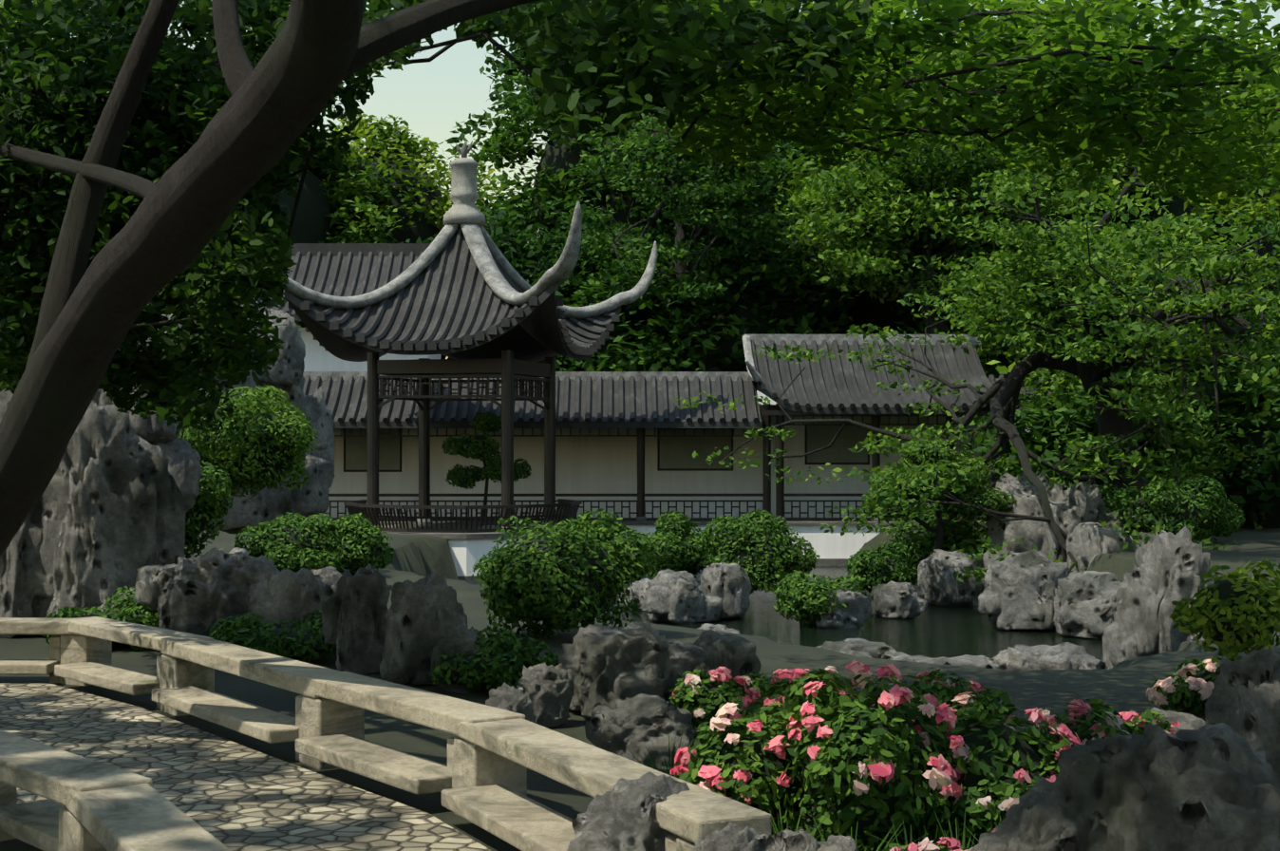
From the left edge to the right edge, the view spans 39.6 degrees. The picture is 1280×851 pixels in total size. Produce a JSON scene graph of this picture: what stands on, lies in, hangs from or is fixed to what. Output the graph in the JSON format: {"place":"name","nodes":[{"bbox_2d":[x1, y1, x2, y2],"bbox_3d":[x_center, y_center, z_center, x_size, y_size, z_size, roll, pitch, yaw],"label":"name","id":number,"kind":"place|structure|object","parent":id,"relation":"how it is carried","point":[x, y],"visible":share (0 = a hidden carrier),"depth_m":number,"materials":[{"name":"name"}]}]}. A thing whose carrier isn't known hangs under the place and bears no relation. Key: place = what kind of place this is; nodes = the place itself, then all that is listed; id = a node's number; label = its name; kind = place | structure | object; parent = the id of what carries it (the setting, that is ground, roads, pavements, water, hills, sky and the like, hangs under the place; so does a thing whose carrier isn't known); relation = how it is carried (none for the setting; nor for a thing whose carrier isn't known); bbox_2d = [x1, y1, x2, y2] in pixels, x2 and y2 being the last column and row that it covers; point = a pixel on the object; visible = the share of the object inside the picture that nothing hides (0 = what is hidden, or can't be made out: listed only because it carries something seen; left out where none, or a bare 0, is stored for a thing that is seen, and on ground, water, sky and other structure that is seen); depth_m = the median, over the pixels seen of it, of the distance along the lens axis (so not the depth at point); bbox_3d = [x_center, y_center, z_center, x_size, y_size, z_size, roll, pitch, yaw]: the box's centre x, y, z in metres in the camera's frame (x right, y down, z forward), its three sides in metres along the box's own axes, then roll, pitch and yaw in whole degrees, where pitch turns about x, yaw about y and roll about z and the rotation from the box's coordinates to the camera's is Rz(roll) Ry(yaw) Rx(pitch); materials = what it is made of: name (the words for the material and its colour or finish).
{"place":"outdoors","nodes":[
{"label":"outdoors","id":0,"kind":"place"},
{"bbox_2d":[0,683,491,850],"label":"bridge path","id":1,"kind":"structure","parent":0,"point":[232,796],"depth_m":8.81,"materials":[{"name":"beige stone"}]},
{"bbox_2d":[0,616,771,850],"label":"bridge railing","id":2,"kind":"object","parent":1,"relation":"on","point":[480,779],"visible":0.88,"depth_m":8.13,"materials":[{"name":"stone"}]},
{"bbox_2d":[0,517,1279,850],"bbox_3d":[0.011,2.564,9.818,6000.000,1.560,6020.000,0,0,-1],"label":"terrain","id":3,"kind":"structure","parent":0,"point":[1124,685],"depth_m":13.04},
{"bbox_2d":[35,585,158,650],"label":"shrub","id":4,"kind":"object","parent":3,"relation":"on","point":[130,607],"visible":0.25,"depth_m":14.64,"materials":[{"name":"green plant"}]},
{"bbox_2d":[177,383,319,497],"bbox_3d":[-4.954,0.188,22.317,1.972,1.452,1.828,0,-1,-40],"label":"shrub","id":5,"kind":"object","parent":3,"relation":"on","point":[295,420],"visible":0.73,"depth_m":21.82,"materials":[{"name":"green plant"}]},
{"bbox_2d":[0,0,538,555],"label":"tree trunk","id":6,"kind":"object","parent":3,"relation":"on","point":[317,53],"visible":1,"depth_m":8.69,"materials":[{"name":"brown plant"}]},
{"bbox_2d":[0,0,1279,447],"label":"canopy","id":7,"kind":"object","parent":6,"relation":"attached to","point":[585,76],"depth_m":10.69,"materials":[{"name":"plant"}]},
{"bbox_2d":[208,609,337,662],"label":"shrub","id":8,"kind":"object","parent":3,"relation":"on","point":[233,630],"visible":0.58,"depth_m":13.55,"materials":[{"name":"green plant"}]},
{"bbox_2d":[233,511,345,571],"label":"shrub","id":9,"kind":"object","parent":3,"relation":"on","point":[328,531],"visible":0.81,"depth_m":19.86,"materials":[{"name":"green plant"}]},
{"bbox_2d":[332,512,394,575],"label":"shrub","id":10,"kind":"object","parent":3,"relation":"on","point":[358,522],"visible":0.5,"depth_m":20.80,"materials":[{"name":"green plant"}]},
{"bbox_2d":[427,625,553,691],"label":"shrub","id":11,"kind":"object","parent":3,"relation":"on","point":[511,646],"visible":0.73,"depth_m":12.11,"materials":[{"name":"green plant"}]},
{"bbox_2d":[446,537,549,575],"bbox_3d":[-3.445,2.794,34.768,4.376,1.440,4.376,0,0,-1],"label":"pavilion base","id":12,"kind":"object","parent":3,"relation":"on","point":[467,554],"depth_m":32.62,"materials":[{"name":"white stone"}]},
{"bbox_2d":[285,291,575,584],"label":"pavilion","id":13,"kind":"structure","parent":12,"relation":"on","point":[520,349],"depth_m":33.73,"materials":[{"name":"brown wood"}]},
{"bbox_2d":[284,225,621,359],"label":"pavilion roof tiles","id":14,"kind":"object","parent":13,"relation":"on","point":[447,300],"visible":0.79,"depth_m":33.45,"materials":[{"name":"grey tile"}]},
{"bbox_2d":[240,201,657,319],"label":"roof ridges","id":15,"kind":"object","parent":14,"relation":"on","point":[480,242],"visible":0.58,"depth_m":33.92,"materials":[{"name":"grey stone"}]},
{"bbox_2d":[442,157,485,225],"bbox_3d":[-3.445,-4.561,34.827,0.840,1.350,0.840,0,0,-1],"label":"roof finial","id":16,"kind":"object","parent":15,"relation":"on","point":[463,195],"visible":0.92,"depth_m":34.60,"materials":[{"name":"grey stone"}]},
{"bbox_2d":[455,140,472,157],"bbox_3d":[-3.440,-5.397,34.834,0.328,0.363,0.140,0,0,-1],"label":"pavilion finial","id":17,"kind":"object","parent":16,"relation":"on","point":[464,150],"visible":0.9,"depth_m":34.80,"materials":[{"name":"grey stone"}]},
{"bbox_2d":[344,498,582,532],"bbox_3d":[-3.438,1.733,34.302,4.596,0.505,3.648,0,0,-1],"label":"pavilion railing","id":18,"kind":"object","parent":13,"relation":"attached to","point":[566,509],"visible":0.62,"depth_m":32.90,"materials":[{"name":"brown wood"}]},
{"bbox_2d":[544,651,558,666],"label":"shrub","id":19,"kind":"object","parent":3,"relation":"on","point":[554,662],"depth_m":12.24,"materials":[{"name":"green plant"}]},
{"bbox_2d":[470,508,658,639],"bbox_3d":[-0.740,1.316,15.504,1.667,1.172,1.398,0,-1,-42],"label":"shrub","id":20,"kind":"object","parent":3,"relation":"on","point":[598,534],"visible":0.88,"depth_m":15.11,"materials":[{"name":"green plant"}]},
{"bbox_2d":[0,299,1279,850],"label":"rocks","id":21,"kind":"object","parent":3,"relation":"on","point":[104,517],"visible":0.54,"depth_m":14.41,"materials":[{"name":"grey stone"}]},
{"bbox_2d":[184,461,233,559],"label":"shrub","id":22,"kind":"object","parent":21,"relation":"on","point":[208,486],"visible":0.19,"depth_m":18.92,"materials":[{"name":"green plant"}]},
{"bbox_2d":[0,0,1279,850],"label":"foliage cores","id":23,"kind":"object","parent":3,"relation":"on","point":[310,223],"visible":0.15,"depth_m":35.24,"materials":[{"name":"green plant"}]},
{"bbox_2d":[198,275,305,327],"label":"tree","id":24,"kind":"object","parent":23,"relation":"on","point":[302,325],"depth_m":46.63,"materials":[{"name":"green plant"}]},
{"bbox_2d":[445,464,486,489],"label":"bonsai foliage clump","id":25,"kind":"object","parent":23,"relation":"on","point":[478,475],"visible":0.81,"depth_m":36.15,"materials":[{"name":"green plant"}]},
{"bbox_2d":[441,431,501,461],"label":"foliage clump","id":26,"kind":"object","parent":23,"relation":"on","point":[457,443],"visible":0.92,"depth_m":36.01,"materials":[{"name":"green plant"}]},
{"bbox_2d":[470,410,501,432],"bbox_3d":[-3.117,-0.065,36.261,0.718,0.472,0.764,0,0,-1],"label":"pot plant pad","id":27,"kind":"object","parent":23,"relation":"on","point":[496,420],"visible":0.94,"depth_m":36.09,"materials":[{"name":"green plant"}]},
{"bbox_2d":[479,450,531,483],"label":"foliage clump","id":28,"kind":"object","parent":23,"relation":"on","point":[521,468],"visible":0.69,"depth_m":36.18,"materials":[{"name":"green plant"}]},
{"bbox_2d":[479,0,760,124],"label":"tree","id":29,"kind":"object","parent":23,"relation":"on","point":[521,58],"depth_m":60.11,"materials":[{"name":"green plant"}]},
{"bbox_2d":[861,484,924,521],"bbox_3d":[4.239,1.285,29.880,1.053,0.649,0.942,0,0,-1],"label":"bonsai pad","id":30,"kind":"object","parent":23,"relation":"attached to","point":[872,495],"visible":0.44,"depth_m":29.63,"materials":[{"name":"green plant"}]},
{"bbox_2d":[866,452,989,501],"bbox_3d":[4.860,0.872,29.895,1.996,0.890,1.568,0,0,-1],"label":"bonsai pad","id":31,"kind":"object","parent":23,"relation":"attached to","point":[969,477],"visible":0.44,"depth_m":29.55,"materials":[{"name":"green plant"}]},
{"bbox_2d":[900,438,960,466],"bbox_3d":[4.874,0.474,29.897,0.996,0.510,0.968,0,0,-1],"label":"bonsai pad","id":32,"kind":"object","parent":23,"relation":"attached to","point":[924,448],"visible":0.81,"depth_m":29.69,"materials":[{"name":"green plant"}]},
{"bbox_2d":[941,480,1016,520],"bbox_3d":[5.680,1.252,29.956,1.249,0.679,1.201,0,0,-1],"label":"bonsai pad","id":33,"kind":"object","parent":23,"relation":"attached to","point":[1000,502],"visible":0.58,"depth_m":29.61,"materials":[{"name":"green plant"}]},
{"bbox_2d":[1148,673,1209,715],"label":"flower bush","id":34,"kind":"object","parent":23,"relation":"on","point":[1174,699],"visible":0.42,"depth_m":11.03,"materials":[{"name":"green plant"}]},
{"bbox_2d":[1168,557,1279,662],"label":"shrub","id":35,"kind":"object","parent":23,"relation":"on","point":[1198,622],"visible":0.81,"depth_m":9.23,"materials":[{"name":"green plant"}]},
{"bbox_2d":[312,381,1018,565],"bbox_3d":[0.006,-0.214,40.070,35.100,7.680,5.950,0,0,-1],"label":"corridor","id":36,"kind":"object","parent":3,"relation":"on","point":[767,411],"depth_m":37.81,"materials":[{"name":"white paint"}]},
{"bbox_2d":[302,334,980,381],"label":"corridor ridges","id":37,"kind":"object","parent":36,"relation":"on","point":[753,373],"visible":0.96,"depth_m":38.75,"materials":[{"name":"tile"}]},
{"bbox_2d":[243,243,1275,428],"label":"corridor roof tiles","id":38,"kind":"object","parent":36,"relation":"on","point":[826,385],"visible":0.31,"depth_m":38.34,"materials":[{"name":"grey tile"}]},
{"bbox_2d":[637,510,710,580],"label":"shrub","id":39,"kind":"object","parent":3,"relation":"on","point":[667,556],"visible":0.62,"depth_m":31.94,"materials":[{"name":"green plant"}]},
{"bbox_2d":[668,668,749,735],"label":"flower bush","id":40,"kind":"object","parent":3,"relation":"on","point":[685,699],"visible":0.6,"depth_m":10.20,"materials":[{"name":"green plant"}]},
{"bbox_2d":[482,459,959,549],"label":"tree stems","id":41,"kind":"object","parent":3,"relation":"on","point":[939,528],"visible":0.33,"depth_m":29.87,"materials":[{"name":"brown plant"}]},
{"bbox_2d":[675,702,814,832],"bbox_3d":[0.444,1.470,7.401,0.607,0.653,0.595,0,-1,-39],"label":"flower bush","id":42,"kind":"object","parent":3,"relation":"on","point":[709,740],"visible":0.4,"depth_m":7.25,"materials":[{"name":"green plant"}]},
{"bbox_2d":[727,671,783,705],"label":"shrub","id":43,"kind":"object","parent":3,"relation":"on","point":[756,685],"visible":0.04,"depth_m":10.48,"materials":[{"name":"green plant"}]},
{"bbox_2d":[699,508,820,594],"bbox_3d":[2.013,2.148,30.039,1.965,1.470,1.816,0,-1,-42],"label":"shrub","id":44,"kind":"object","parent":3,"relation":"on","point":[716,543],"visible":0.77,"depth_m":29.57,"materials":[{"name":"green plant"}]},
{"bbox_2d":[738,668,868,751],"bbox_3d":[0.885,1.539,9.348,0.759,0.565,0.744,0,-1,-43],"label":"flower bush","id":45,"kind":"object","parent":3,"relation":"on","point":[776,689],"visible":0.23,"depth_m":9.18,"materials":[{"name":"green plant"}]},
{"bbox_2d":[612,727,1005,850],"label":"grass tufts","id":46,"kind":"object","parent":3,"relation":"on","point":[654,766],"visible":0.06,"depth_m":6.83,"materials":[{"name":"green plant"}]},
{"bbox_2d":[772,569,863,626],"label":"shrub","id":47,"kind":"object","parent":3,"relation":"on","point":[796,581],"visible":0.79,"depth_m":25.16,"materials":[{"name":"green plant"}]},
{"bbox_2d":[774,672,963,850],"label":"flower bush","id":48,"kind":"object","parent":3,"relation":"on","point":[832,714],"visible":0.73,"depth_m":6.88,"materials":[{"name":"green plant"}]},
{"bbox_2d":[669,659,1180,850],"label":"pink flowers","id":49,"kind":"object","parent":3,"relation":"on","point":[896,696],"visible":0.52,"depth_m":7.10,"materials":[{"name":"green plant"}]},
{"bbox_2d":[882,843,971,850],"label":"flower bush","id":50,"kind":"object","parent":3,"relation":"on","point":[891,845],"visible":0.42,"depth_m":6.33,"materials":[{"name":"green plant"}]},
{"bbox_2d":[576,72,1279,574],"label":"gnarly tree branches","id":51,"kind":"object","parent":3,"relation":"on","point":[1004,391],"visible":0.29,"depth_m":30.91,"materials":[{"name":"brown plant"}]},
{"bbox_2d":[888,504,987,584],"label":"shrub","id":52,"kind":"object","parent":3,"relation":"on","point":[965,527],"visible":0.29,"depth_m":30.84,"materials":[{"name":"green plant"}]},
{"bbox_2d":[866,668,1015,750],"bbox_3d":[1.488,1.547,9.350,0.921,0.577,0.736,0,-1,31],"label":"flower bush","id":53,"kind":"object","parent":3,"relation":"on","point":[938,690],"visible":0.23,"depth_m":9.18,"materials":[{"name":"green plant"}]},
{"bbox_2d":[684,658,1217,850],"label":"pale flowers","id":54,"kind":"object","parent":3,"relation":"on","point":[936,778],"visible":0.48,"depth_m":7.29,"materials":[{"name":"pink plant"}]},
{"bbox_2d":[673,139,1279,583],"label":"gnarly tree leaves","id":55,"kind":"object","parent":3,"relation":"on","point":[1038,307],"visible":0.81,"depth_m":29.31,"materials":[{"name":"green plant"}]},
{"bbox_2d":[981,514,990,521],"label":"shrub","id":56,"kind":"object","parent":3,"relation":"on","point":[987,518],"depth_m":31.25,"materials":[{"name":"green plant"}]},
{"bbox_2d":[919,684,1070,847],"bbox_3d":[1.406,1.438,7.173,0.784,0.746,0.812,0,0,-1],"label":"flower bush","id":57,"kind":"object","parent":3,"relation":"on","point":[994,814],"visible":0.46,"depth_m":6.99,"materials":[{"name":"green plant"}]},
{"bbox_2d":[1023,697,1143,771],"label":"flower bush","id":58,"kind":"object","parent":3,"relation":"on","point":[1099,712],"visible":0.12,"depth_m":7.35,"materials":[{"name":"green plant"}]},
{"bbox_2d":[959,382,1217,491],"bbox_3d":[9.001,0.504,35.928,5.157,3.160,5.592,0,0,23],"label":"tree","id":59,"kind":"object","parent":3,"relation":"on","point":[1069,424],"visible":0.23,"depth_m":35.20,"materials":[{"name":"green plant"}]},
{"bbox_2d":[1096,483,1130,511],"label":"shrub","id":60,"kind":"object","parent":3,"relation":"on","point":[1111,498],"visible":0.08,"depth_m":29.79,"materials":[{"name":"green plant"}]},
{"bbox_2d":[1125,708,1173,734],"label":"flower bush","id":61,"kind":"object","parent":3,"relation":"on","point":[1148,713],"visible":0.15,"depth_m":8.73,"materials":[{"name":"green plant"}]},
{"bbox_2d":[1106,474,1245,544],"bbox_3d":[8.867,1.424,29.644,2.018,1.200,1.967,0,-1,38],"label":"shrub","id":62,"kind":"object","parent":3,"relation":"on","point":[1213,505],"visible":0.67,"depth_m":29.16,"materials":[{"name":"green plant"}]},
{"bbox_2d":[1174,657,1220,684],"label":"flower bush","id":63,"kind":"object","parent":3,"relation":"on","point":[1198,663],"visible":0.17,"depth_m":11.79,"materials":[{"name":"green plant"}]},
{"bbox_2d":[1148,344,1279,529],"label":"tree","id":64,"kind":"object","parent":3,"relation":"on","point":[1265,468],"visible":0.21,"depth_m":34.63,"materials":[{"name":"green plant"}]},
{"bbox_2d":[1237,251,1277,292],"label":"tree","id":65,"kind":"object","parent":3,"relation":"on","point":[1250,258],"depth_m":43.29,"materials":[{"name":"green plant"}]},
{"bbox_2d":[2,0,1279,358],"label":"sky","id":66,"kind":"structure","parent":0,"point":[439,93],"materials":[{"name":"white"}]},
{"bbox_2d":[298,327,1029,558],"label":"corridor walls","id":67,"kind":"structure","parent":0,"point":[595,464],"depth_m":39.53,"materials":[{"name":"white paint"}]},
{"bbox_2d":[345,425,867,470],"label":"windows","id":68,"kind":"structure","parent":67,"relation":"in","point":[676,452],"depth_m":39.52,"materials":[{"name":"brown wood"}]},
{"bbox_2d":[600,565,1102,659],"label":"pond water","id":69,"kind":"structure","parent":0,"point":[937,630],"depth_m":24.68,"materials":[{"name":"green liquid"}]},
{"bbox_2d":[846,541,918,601],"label":"shrub","id":70,"kind":"object","parent":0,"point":[859,558],"visible":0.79,"depth_m":29.09,"materials":[{"name":"green plant"}]},
{"bbox_2d":[533,0,1279,211],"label":"canopy leaves light","id":71,"kind":"object","parent":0,"point":[1106,131],"visible":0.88,"depth_m":9.55,"materials":[{"name":"green plant"}]},
{"bbox_2d":[774,19,1124,377],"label":"gnarly tree leaves","id":72,"kind":"object","parent":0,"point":[844,192],"visible":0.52,"depth_m":41.73,"materials":[{"name":"green plant"}]},
{"bbox_2d":[986,249,1279,432],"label":"tree","id":73,"kind":"object","parent":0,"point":[1030,385],"visible":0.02,"depth_m":36.62,"materials":[{"name":"green plant"}]},
{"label":"tree trunks","id":74,"kind":"object","parent":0,"visible":0},
{"bbox_2d":[0,0,175,201],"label":"tree","id":75,"kind":"object","parent":74,"relation":"attached to","point":[12,17],"depth_m":54.03,"materials":[{"name":"green plant"}]},
{"bbox_2d":[197,125,428,282],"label":"tree","id":76,"kind":"object","parent":74,"relation":"attached to","point":[369,181],"visible":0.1,"depth_m":58.96,"materials":[{"name":"green plant"}]},
{"bbox_2d":[317,113,504,243],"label":"tree","id":77,"kind":"object","parent":74,"relation":"attached to","point":[400,144],"visible":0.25,"depth_m":61.78,"materials":[{"name":"green plant"}]},
{"bbox_2d":[399,207,561,277],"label":"tree","id":78,"kind":"object","parent":74,"relation":"attached to","point":[494,231],"visible":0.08,"depth_m":48.36,"materials":[{"name":"green plant"}]},
{"bbox_2d":[423,224,640,358],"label":"tree","id":79,"kind":"object","parent":74,"relation":"attached to","point":[525,254],"visible":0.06,"depth_m":47.49,"materials":[{"name":"green plant"}]},
{"bbox_2d":[533,271,718,371],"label":"tree","id":80,"kind":"object","parent":74,"relation":"attached to","point":[645,360],"visible":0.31,"depth_m":44.78,"materials":[{"name":"green plant"}]},
{"bbox_2d":[446,0,875,261],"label":"tree","id":81,"kind":"object","parent":74,"relation":"attached to","point":[511,140],"visible":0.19,"depth_m":51.38,"materials":[{"name":"green plant"}]},
{"bbox_2d":[515,74,811,309],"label":"gnarly tree leaves","id":82,"kind":"object","parent":74,"relation":"attached to","point":[743,179],"visible":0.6,"depth_m":44.29,"materials":[{"name":"green plant"}]},
{"bbox_2d":[583,231,873,371],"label":"tree","id":83,"kind":"object","parent":74,"relation":"attached to","point":[705,309],"visible":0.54,"depth_m":45.50,"materials":[{"name":"green plant"}]},
{"bbox_2d":[681,0,950,172],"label":"tree","id":84,"kind":"object","parent":74,"relation":"attached to","point":[872,2],"visible":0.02,"depth_m":55.82,"materials":[{"name":"green plant"}]},
{"bbox_2d":[712,143,1044,310],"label":"tree","id":85,"kind":"object","parent":74,"relation":"attached to","point":[798,172],"visible":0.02,"depth_m":47.66,"materials":[{"name":"green plant"}]},
{"bbox_2d":[882,289,1054,377],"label":"tree","id":86,"kind":"object","parent":74,"relation":"attached to","point":[899,306],"visible":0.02,"depth_m":44.85,"materials":[{"name":"green plant"}]},
{"bbox_2d":[836,0,1254,204],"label":"tree","id":87,"kind":"object","parent":74,"relation":"attached to","point":[1082,4],"visible":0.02,"depth_m":53.53,"materials":[{"name":"green plant"}]},
{"bbox_2d":[948,235,1151,377],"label":"tree","id":88,"kind":"object","parent":74,"relation":"attached to","point":[990,247],"depth_m":45.09,"materials":[{"name":"green plant"}]},
{"bbox_2d":[1033,31,1279,279],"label":"tree","id":89,"kind":"object","parent":74,"relation":"attached to","point":[1255,204],"visible":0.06,"depth_m":48.35,"materials":[{"name":"green plant"}]}
]}

